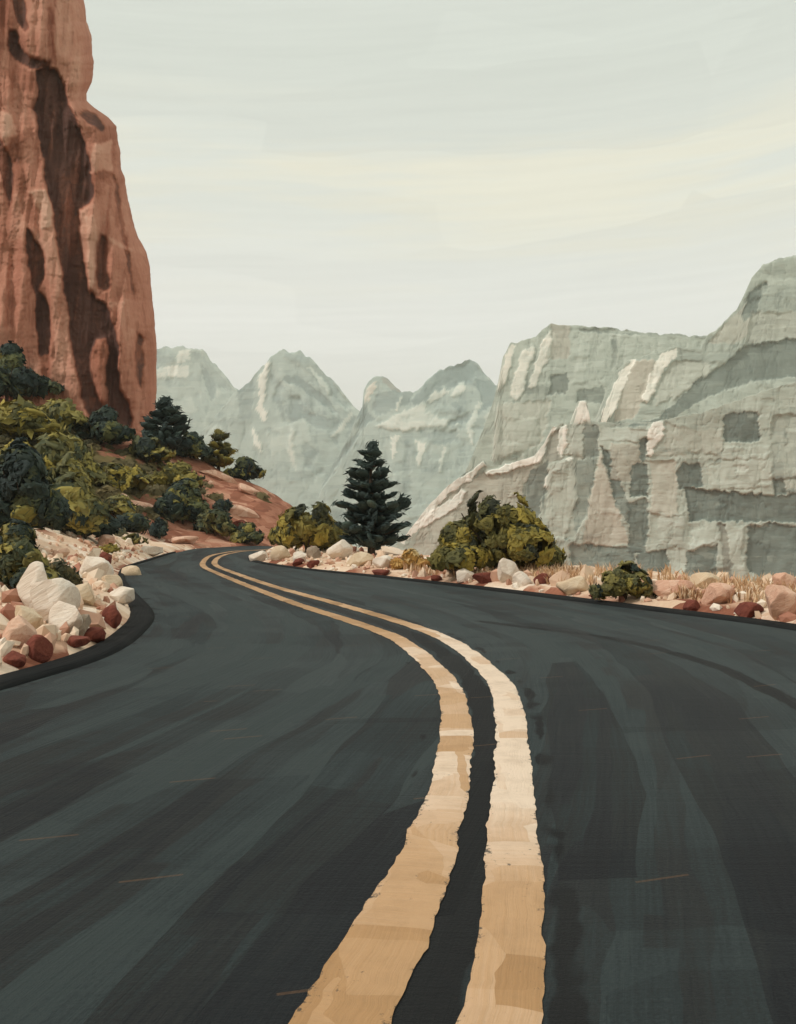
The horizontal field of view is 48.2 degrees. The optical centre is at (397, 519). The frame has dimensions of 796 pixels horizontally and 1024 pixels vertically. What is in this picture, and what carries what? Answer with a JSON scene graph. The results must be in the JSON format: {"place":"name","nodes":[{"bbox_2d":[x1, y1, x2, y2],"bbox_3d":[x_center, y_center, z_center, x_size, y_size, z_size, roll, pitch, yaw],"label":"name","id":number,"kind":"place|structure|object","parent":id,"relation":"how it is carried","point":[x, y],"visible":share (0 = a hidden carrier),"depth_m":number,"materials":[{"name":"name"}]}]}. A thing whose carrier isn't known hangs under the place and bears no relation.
{"place":"outdoors","nodes":[
{"label":"outdoors","id":0,"kind":"place"},
{"bbox_2d":[156,345,237,435],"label":"mountain","id":1,"kind":"structure","parent":0,"point":[196,384],"depth_m":1621.37,"materials":[{"name":"grey stone"}]},
{"bbox_2d":[199,349,359,513],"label":"mountain","id":2,"kind":"structure","parent":0,"point":[285,418],"depth_m":1341.68,"materials":[{"name":"grey stone"}]},
{"bbox_2d":[0,546,795,1023],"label":"road","id":3,"kind":"structure","parent":0,"point":[236,786],"depth_m":4.54,"materials":[{"name":"black asphalt"}]},
{"bbox_2d":[0,552,175,690],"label":"kerb","id":4,"kind":"structure","parent":3,"relation":"on","point":[136,625],"depth_m":9.97,"materials":[{"name":"black asphalt"}]},
{"bbox_2d":[248,557,795,630],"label":"kerb","id":5,"kind":"structure","parent":3,"relation":"on","point":[775,624],"depth_m":15.98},
{"bbox_2d":[0,396,795,674],"bbox_3d":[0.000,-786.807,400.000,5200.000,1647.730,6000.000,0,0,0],"label":"ground","id":6,"kind":"structure","parent":0,"point":[265,522],"depth_m":37.08,"materials":[{"name":"soil"}]},
{"bbox_2d":[3,650,25,666],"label":"rock","id":7,"kind":"object","parent":6,"relation":"on","point":[14,658],"visible":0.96,"depth_m":8.69,"materials":[{"name":"red stone"}]},
{"bbox_2d":[2,615,36,647],"bbox_3d":[-3.957,1.244,9.266,0.367,0.515,0.278,0,0,7],"label":"boulder","id":8,"kind":"object","parent":6,"relation":"on","point":[21,629],"visible":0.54,"depth_m":9.19,"materials":[{"name":"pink stone"}]},
{"bbox_2d":[0,340,41,401],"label":"bush","id":9,"kind":"object","parent":6,"relation":"on","point":[17,376],"visible":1,"depth_m":63.89,"materials":[{"name":"green plant"}]},
{"bbox_2d":[0,439,55,477],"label":"bush","id":10,"kind":"object","parent":6,"relation":"on","point":[48,463],"visible":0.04,"depth_m":46.58,"materials":[{"name":"green plant"}]},
{"bbox_2d":[15,605,43,628],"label":"boulder","id":11,"kind":"object","parent":6,"relation":"on","point":[33,617],"visible":0.57,"depth_m":10.11,"materials":[{"name":"beige stone"}]},
{"bbox_2d":[0,518,60,588],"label":"bush","id":12,"kind":"object","parent":6,"relation":"on","point":[20,552],"visible":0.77,"depth_m":12.85,"materials":[{"name":"green plant"}]},
{"bbox_2d":[16,561,47,608],"bbox_3d":[-4.899,0.948,11.945,0.389,0.786,0.337,0,0,-33],"label":"boulder","id":13,"kind":"object","parent":6,"relation":"on","point":[35,572],"visible":0.52,"depth_m":11.90,"materials":[{"name":"beige stone"}]},
{"bbox_2d":[0,394,69,442],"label":"bush","id":14,"kind":"object","parent":6,"relation":"on","point":[20,416],"visible":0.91,"depth_m":55.13,"materials":[{"name":"green plant"}]},
{"bbox_2d":[0,436,73,530],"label":"bush","id":15,"kind":"object","parent":6,"relation":"on","point":[30,496],"visible":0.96,"depth_m":26.84,"materials":[{"name":"green plant"}]},
{"bbox_2d":[26,634,52,662],"bbox_3d":[-3.711,1.326,9.161,0.209,0.301,0.270,0,0,44],"label":"rock","id":16,"kind":"object","parent":6,"relation":"on","point":[40,648],"visible":0.86,"depth_m":9.10,"materials":[{"name":"red stone"}]},
{"bbox_2d":[35,373,64,398],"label":"bush","id":17,"kind":"object","parent":6,"relation":"on","point":[53,387],"visible":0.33,"depth_m":65.17,"materials":[{"name":"green plant"}]},
{"bbox_2d":[30,578,80,622],"bbox_3d":[-4.231,1.045,10.988,0.577,0.669,0.395,0,0,-7],"label":"boulder","id":18,"kind":"object","parent":6,"relation":"on","point":[46,595],"visible":0.68,"depth_m":10.86,"materials":[{"name":"beige stone"}]},
{"bbox_2d":[37,397,88,428],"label":"bush","id":19,"kind":"object","parent":6,"relation":"on","point":[67,412],"visible":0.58,"depth_m":60.82,"materials":[{"name":"green plant"}]},
{"bbox_2d":[49,601,82,633],"bbox_3d":[-3.907,1.173,10.495,0.423,0.442,0.362,0,0,5],"label":"boulder","id":20,"kind":"object","parent":6,"relation":"on","point":[61,613],"visible":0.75,"depth_m":10.39,"materials":[{"name":"beige stone"}]},
{"bbox_2d":[48,558,83,584],"bbox_3d":[-5.371,0.933,13.781,0.971,0.707,0.600,0,0,-26],"label":"bush","id":21,"kind":"object","parent":6,"relation":"on","point":[69,573],"visible":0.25,"depth_m":13.72,"materials":[{"name":"green plant"}]},
{"bbox_2d":[33,429,105,484],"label":"bush","id":22,"kind":"object","parent":6,"relation":"on","point":[52,446],"visible":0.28,"depth_m":49.23,"materials":[{"name":"green plant"}]},
{"bbox_2d":[0,530,142,665],"bbox_3d":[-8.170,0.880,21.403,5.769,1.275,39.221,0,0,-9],"label":"rubble","id":23,"kind":"object","parent":6,"relation":"on","point":[6,646],"visible":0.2,"depth_m":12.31,"materials":[{"name":"beige stone"}]},
{"bbox_2d":[40,451,110,534],"bbox_3d":[-13.158,-1.037,34.704,3.065,3.424,3.670,0,0,-37],"label":"bush","id":24,"kind":"object","parent":6,"relation":"on","point":[89,509],"visible":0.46,"depth_m":33.97,"materials":[{"name":"green plant"}]},
{"bbox_2d":[0,0,156,430],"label":"red cliff","id":25,"kind":"structure","parent":6,"relation":"on","point":[77,319],"depth_m":68.78,"materials":[{"name":"stone"}]},
{"bbox_2d":[67,635,90,647],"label":"rock","id":26,"kind":"object","parent":6,"relation":"on","point":[74,641],"visible":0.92,"depth_m":10.00,"materials":[{"name":"red stone"}]},
{"bbox_2d":[78,614,90,635],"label":"rock","id":27,"kind":"object","parent":6,"relation":"on","point":[84,626],"visible":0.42,"depth_m":10.50,"materials":[{"name":"grey stone"}]},
{"bbox_2d":[75,583,95,605],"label":"rock","id":28,"kind":"object","parent":6,"relation":"on","point":[86,594],"visible":0.61,"depth_m":12.81,"materials":[{"name":"beige stone"}]},
{"bbox_2d":[66,499,123,538],"bbox_3d":[-12.907,0.001,36.670,3.046,1.830,1.654,0,0,-18],"label":"bush","id":29,"kind":"object","parent":6,"relation":"on","point":[113,526],"visible":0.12,"depth_m":36.40,"materials":[{"name":"green plant"}]},
{"bbox_2d":[84,627,105,642],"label":"rock","id":30,"kind":"object","parent":6,"relation":"on","point":[96,634],"visible":0.76,"depth_m":10.57,"materials":[{"name":"red stone"}]},
{"bbox_2d":[79,556,113,575],"bbox_3d":[-6.958,1.115,20.417,0.806,0.573,0.605,0,0,-21],"label":"boulder","id":31,"kind":"object","parent":6,"relation":"on","point":[90,563],"visible":0.56,"depth_m":20.20,"materials":[{"name":"white stone"}]},
{"bbox_2d":[68,404,135,444],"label":"bush","id":32,"kind":"object","parent":6,"relation":"on","point":[101,424],"visible":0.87,"depth_m":60.95,"materials":[{"name":"green plant"}]},
{"bbox_2d":[99,552,111,563],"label":"rock","id":33,"kind":"object","parent":6,"relation":"on","point":[106,556],"visible":0.59,"depth_m":25.58,"materials":[{"name":"red stone"}]},
{"bbox_2d":[98,534,114,545],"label":"rock","id":34,"kind":"object","parent":6,"relation":"on","point":[106,539],"visible":0.82,"depth_m":36.08,"materials":[{"name":"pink stone"}]},
{"bbox_2d":[99,542,120,553],"bbox_3d":[-10.453,1.071,32.108,0.851,0.520,0.664,0,0,0],"label":"bush","id":35,"kind":"object","parent":6,"relation":"on","point":[110,548],"visible":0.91,"depth_m":32.00,"materials":[{"name":"green plant"}]},
{"bbox_2d":[102,605,121,628],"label":"rock","id":36,"kind":"object","parent":6,"relation":"on","point":[111,615],"visible":0.91,"depth_m":11.87,"materials":[{"name":"red stone"}]},
{"bbox_2d":[101,574,122,586],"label":"rock","id":37,"kind":"object","parent":6,"relation":"on","point":[116,579],"visible":0.48,"depth_m":17.90,"materials":[{"name":"beige stone"}]},
{"bbox_2d":[102,494,136,515],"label":"bush","id":38,"kind":"object","parent":6,"relation":"on","point":[118,504],"visible":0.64,"depth_m":48.21,"materials":[{"name":"green plant"}]},
{"bbox_2d":[109,586,134,604],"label":"rock","id":39,"kind":"object","parent":6,"relation":"on","point":[122,595],"visible":0.92,"depth_m":14.79,"materials":[{"name":"beige stone"}]},
{"bbox_2d":[94,462,153,491],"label":"bush","id":40,"kind":"object","parent":6,"relation":"on","point":[122,476],"visible":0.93,"depth_m":53.01,"materials":[{"name":"green plant"}]},
{"bbox_2d":[121,565,141,574],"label":"rock","id":41,"kind":"object","parent":6,"relation":"on","point":[131,570],"visible":0.58,"depth_m":24.12,"materials":[{"name":"beige stone"}]},
{"bbox_2d":[114,511,150,533],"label":"bush","id":42,"kind":"object","parent":6,"relation":"on","point":[134,522],"visible":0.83,"depth_m":45.58,"materials":[{"name":"green plant"}]},
{"bbox_2d":[122,533,148,544],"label":"bush","id":43,"kind":"object","parent":6,"relation":"on","point":[135,538],"visible":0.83,"depth_m":41.55,"materials":[{"name":"green plant"}]},
{"bbox_2d":[0,427,271,536],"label":"undergrowth","id":44,"kind":"object","parent":6,"relation":"on","point":[106,491],"visible":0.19,"depth_m":57.06,"materials":[{"name":"green plant"}]},
{"bbox_2d":[131,500,152,506],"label":"slab","id":45,"kind":"structure","parent":6,"relation":"on","point":[140,503],"depth_m":52.30,"materials":[{"name":"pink stone"}]},
{"bbox_2d":[126,434,175,463],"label":"bush","id":46,"kind":"object","parent":6,"relation":"on","point":[150,448],"visible":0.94,"depth_m":60.30,"materials":[{"name":"green plant"}]},
{"bbox_2d":[141,546,162,555],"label":"rock","id":47,"kind":"object","parent":6,"relation":"on","point":[153,550],"visible":0.89,"depth_m":36.16,"materials":[{"name":"beige stone"}]},
{"bbox_2d":[147,517,168,538],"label":"bush","id":48,"kind":"object","parent":6,"relation":"on","point":[158,529],"visible":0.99,"depth_m":47.71,"materials":[{"name":"green plant"}]},
{"bbox_2d":[139,395,197,452],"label":"pine tree","id":49,"kind":"object","parent":6,"relation":"on","point":[166,415],"visible":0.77,"depth_m":63.66,"materials":[{"name":"green plant"}]},
{"bbox_2d":[149,460,204,490],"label":"bush","id":50,"kind":"object","parent":6,"relation":"on","point":[171,473],"visible":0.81,"depth_m":56.66,"materials":[{"name":"green plant"}]},
{"bbox_2d":[153,478,209,524],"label":"bush","id":51,"kind":"object","parent":6,"relation":"on","point":[181,500],"visible":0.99,"depth_m":52.39,"materials":[{"name":"green plant"}]},
{"bbox_2d":[171,536,198,543],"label":"rock","id":52,"kind":"object","parent":6,"relation":"on","point":[185,540],"visible":0.88,"depth_m":47.65,"materials":[{"name":"beige stone"}]},
{"bbox_2d":[176,431,213,461],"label":"bush","id":53,"kind":"object","parent":6,"relation":"on","point":[201,449],"visible":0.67,"depth_m":65.78,"materials":[{"name":"green plant"}]},
{"bbox_2d":[193,506,237,537],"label":"bush","id":54,"kind":"object","parent":6,"relation":"on","point":[217,520],"visible":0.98,"depth_m":51.77,"materials":[{"name":"green plant"}]},
{"bbox_2d":[200,470,236,483],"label":"slab","id":55,"kind":"structure","parent":6,"relation":"on","point":[216,474],"depth_m":63.93,"materials":[{"name":"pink stone"}]},
{"bbox_2d":[201,429,238,469],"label":"pine tree","id":56,"kind":"object","parent":6,"relation":"on","point":[223,453],"visible":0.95,"depth_m":67.18,"materials":[{"name":"green plant"}]},
{"bbox_2d":[212,498,233,511],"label":"bush","id":57,"kind":"object","parent":6,"relation":"on","point":[225,504],"visible":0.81,"depth_m":56.39,"materials":[{"name":"green plant"}]},
{"bbox_2d":[233,519,245,526],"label":"rock","id":58,"kind":"object","parent":6,"relation":"on","point":[238,521],"visible":0.3,"depth_m":54.42,"materials":[{"name":"red stone"}]},
{"bbox_2d":[228,504,258,517],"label":"slab","id":59,"kind":"structure","parent":6,"relation":"on","point":[240,510],"depth_m":57.11,"materials":[{"name":"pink stone"}]},
{"bbox_2d":[223,456,266,482],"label":"bush","id":60,"kind":"object","parent":6,"relation":"on","point":[246,468],"visible":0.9,"depth_m":66.63,"materials":[{"name":"green plant"}]},
{"bbox_2d":[229,521,264,544],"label":"bush","id":61,"kind":"object","parent":6,"relation":"on","point":[246,533],"visible":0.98,"depth_m":51.57,"materials":[{"name":"green plant"}]},
{"bbox_2d":[238,483,258,495],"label":"slab","id":62,"kind":"structure","parent":6,"relation":"on","point":[245,488],"depth_m":61.45,"materials":[{"name":"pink stone"}]},
{"bbox_2d":[249,550,267,560],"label":"rock","id":63,"kind":"object","parent":6,"relation":"on","point":[262,555],"visible":0.72,"depth_m":32.26,"materials":[{"name":"beige stone"}]},
{"bbox_2d":[270,545,290,560],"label":"rock","id":64,"kind":"object","parent":6,"relation":"on","point":[280,552],"visible":0.84,"depth_m":31.12,"materials":[{"name":"beige stone"}]},
{"bbox_2d":[292,558,304,565],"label":"rock","id":65,"kind":"object","parent":6,"relation":"on","point":[297,561],"visible":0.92,"depth_m":28.47,"materials":[{"name":"red stone"}]},
{"bbox_2d":[293,551,305,561],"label":"rock","id":66,"kind":"object","parent":6,"relation":"on","point":[299,554],"visible":0.78,"depth_m":28.86,"materials":[{"name":"white stone"}]},
{"bbox_2d":[267,501,348,551],"bbox_3d":[-3.460,0.330,35.401,3.358,2.206,2.532,0,0,-15],"label":"bush","id":67,"kind":"object","parent":6,"relation":"on","point":[297,527],"visible":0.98,"depth_m":34.77,"materials":[{"name":"green plant"}]},
{"bbox_2d":[306,546,320,558],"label":"rock","id":68,"kind":"object","parent":6,"relation":"on","point":[314,552],"visible":0.79,"depth_m":30.80,"materials":[{"name":"grey stone"}]},
{"bbox_2d":[307,560,319,567],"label":"rock","id":69,"kind":"object","parent":6,"relation":"on","point":[311,563],"visible":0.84,"depth_m":27.38,"materials":[{"name":"red stone"}]},
{"bbox_2d":[326,539,352,559],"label":"boulder","id":70,"kind":"object","parent":6,"relation":"on","point":[342,548],"visible":0.76,"depth_m":29.82,"materials":[{"name":"beige stone"}]},
{"bbox_2d":[346,551,373,565],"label":"boulder","id":71,"kind":"object","parent":6,"relation":"on","point":[360,558],"visible":0.73,"depth_m":26.19,"materials":[{"name":"beige stone"}]},
{"bbox_2d":[331,439,412,554],"bbox_3d":[-0.905,-0.733,31.859,2.934,4.315,2.933,0,0,0],"label":"pine tree","id":72,"kind":"object","parent":6,"relation":"on","point":[373,513],"visible":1,"depth_m":31.26,"materials":[{"name":"green plant"}]},
{"bbox_2d":[372,569,389,575],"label":"rock","id":73,"kind":"object","parent":6,"relation":"on","point":[380,572],"visible":0.79,"depth_m":23.77,"materials":[{"name":"red stone"}]},
{"bbox_2d":[372,555,392,567],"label":"rock","id":74,"kind":"object","parent":6,"relation":"on","point":[383,561],"visible":0.75,"depth_m":24.88,"materials":[{"name":"white stone"}]},
{"bbox_2d":[389,548,431,569],"bbox_3d":[0.387,1.135,24.472,1.271,0.739,0.799,0,0,0],"label":"bush","id":75,"kind":"object","parent":6,"relation":"on","point":[411,554],"visible":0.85,"depth_m":24.36,"materials":[{"name":"yellow plant"}]},
{"bbox_2d":[431,575,441,580],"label":"rock","id":76,"kind":"object","parent":6,"relation":"on","point":[436,578],"visible":0.84,"depth_m":21.68,"materials":[{"name":"red stone"}]},
{"bbox_2d":[456,568,473,582],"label":"rock","id":77,"kind":"object","parent":6,"relation":"on","point":[463,574],"visible":0.87,"depth_m":20.84,"materials":[{"name":"white stone"}]},
{"bbox_2d":[472,572,491,583],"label":"rock","id":78,"kind":"object","parent":6,"relation":"on","point":[482,577],"visible":0.86,"depth_m":20.16,"materials":[{"name":"red stone"}]},
{"bbox_2d":[426,490,566,571],"bbox_3d":[2.493,0.390,22.078,3.648,2.257,2.531,0,0,0],"label":"bush","id":79,"kind":"object","parent":6,"relation":"on","point":[491,533],"visible":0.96,"depth_m":21.29,"materials":[{"name":"green plant"}]},
{"bbox_2d":[497,558,518,582],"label":"boulder","id":80,"kind":"object","parent":6,"relation":"on","point":[507,569],"visible":0.83,"depth_m":19.70,"materials":[{"name":"white stone"}]},
{"bbox_2d":[512,571,531,585],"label":"rock","id":81,"kind":"object","parent":6,"relation":"on","point":[520,578],"visible":0.93,"depth_m":19.10,"materials":[{"name":"white stone"}]},
{"bbox_2d":[265,544,795,621],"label":"rubble","id":82,"kind":"object","parent":6,"relation":"on","point":[787,617],"visible":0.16,"depth_m":18.79,"materials":[{"name":"beige stone"}]},
{"bbox_2d":[533,573,550,583],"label":"rock","id":83,"kind":"object","parent":6,"relation":"on","point":[541,578],"visible":0.73,"depth_m":18.89,"materials":[{"name":"red stone"}]},
{"bbox_2d":[556,576,588,594],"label":"rock","id":84,"kind":"object","parent":6,"relation":"on","point":[574,585],"visible":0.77,"depth_m":17.44,"materials":[{"name":"beige stone"}]},
{"bbox_2d":[391,560,795,603],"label":"dry grass","id":85,"kind":"structure","parent":6,"relation":"on","point":[743,583],"depth_m":17.88,"materials":[{"name":"plant"}]},
{"bbox_2d":[588,560,656,600],"bbox_3d":[4.171,1.159,16.141,1.589,0.890,0.722,0,0,-14],"label":"bush","id":86,"kind":"object","parent":6,"relation":"on","point":[623,579],"visible":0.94,"depth_m":15.89,"materials":[{"name":"green plant"}]},
{"bbox_2d":[651,580,695,598],"bbox_3d":[4.944,1.272,16.088,0.830,0.413,0.575,0,0,34],"label":"boulder","id":87,"kind":"object","parent":6,"relation":"on","point":[661,588],"visible":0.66,"depth_m":15.89,"materials":[{"name":"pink stone"}]},
{"bbox_2d":[683,599,699,610],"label":"rock","id":88,"kind":"object","parent":6,"relation":"on","point":[691,604],"visible":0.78,"depth_m":14.60,"materials":[{"name":"red stone"}]},
{"bbox_2d":[690,572,722,588],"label":"rock","id":89,"kind":"object","parent":6,"relation":"on","point":[707,577],"visible":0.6,"depth_m":17.18,"materials":[{"name":"beige stone"}]},
{"bbox_2d":[701,583,734,603],"bbox_3d":[5.382,1.251,14.852,0.607,0.416,0.524,0,0,-15],"label":"boulder","id":90,"kind":"object","parent":6,"relation":"on","point":[718,593],"visible":0.81,"depth_m":14.66,"materials":[{"name":"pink stone"}]},
{"bbox_2d":[734,602,763,617],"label":"rock","id":91,"kind":"object","parent":6,"relation":"on","point":[745,609],"visible":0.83,"depth_m":13.59,"materials":[{"name":"red stone"}]},
{"bbox_2d":[765,584,795,619],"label":"boulder","id":92,"kind":"object","parent":6,"relation":"on","point":[780,599],"visible":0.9,"depth_m":13.07,"materials":[{"name":"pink stone"}]},
{"bbox_2d":[772,572,795,588],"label":"rock","id":93,"kind":"object","parent":6,"relation":"on","point":[783,576],"visible":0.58,"depth_m":15.51,"materials":[{"name":"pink stone"}]},
{"bbox_2d":[311,359,496,547],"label":"mountain","id":94,"kind":"structure","parent":0,"point":[426,435],"depth_m":1131.33,"materials":[{"name":"grey stone"}]},
{"bbox_2d":[84,0,795,410],"label":"sky","id":95,"kind":"structure","parent":0,"point":[403,192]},
{"bbox_2d":[465,323,706,472],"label":"mesa","id":96,"kind":"structure","parent":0,"point":[551,375],"depth_m":837.35,"materials":[{"name":"grey stone"}]},
{"bbox_2d":[395,382,795,581],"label":"canyon cliff","id":97,"kind":"structure","parent":0,"point":[712,490],"depth_m":372.97,"materials":[{"name":"grey stone"}]},
{"bbox_2d":[595,255,795,423],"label":"mountain","id":98,"kind":"structure","parent":0,"point":[748,347],"depth_m":610.37,"materials":[{"name":"grey stone"}]}
]}

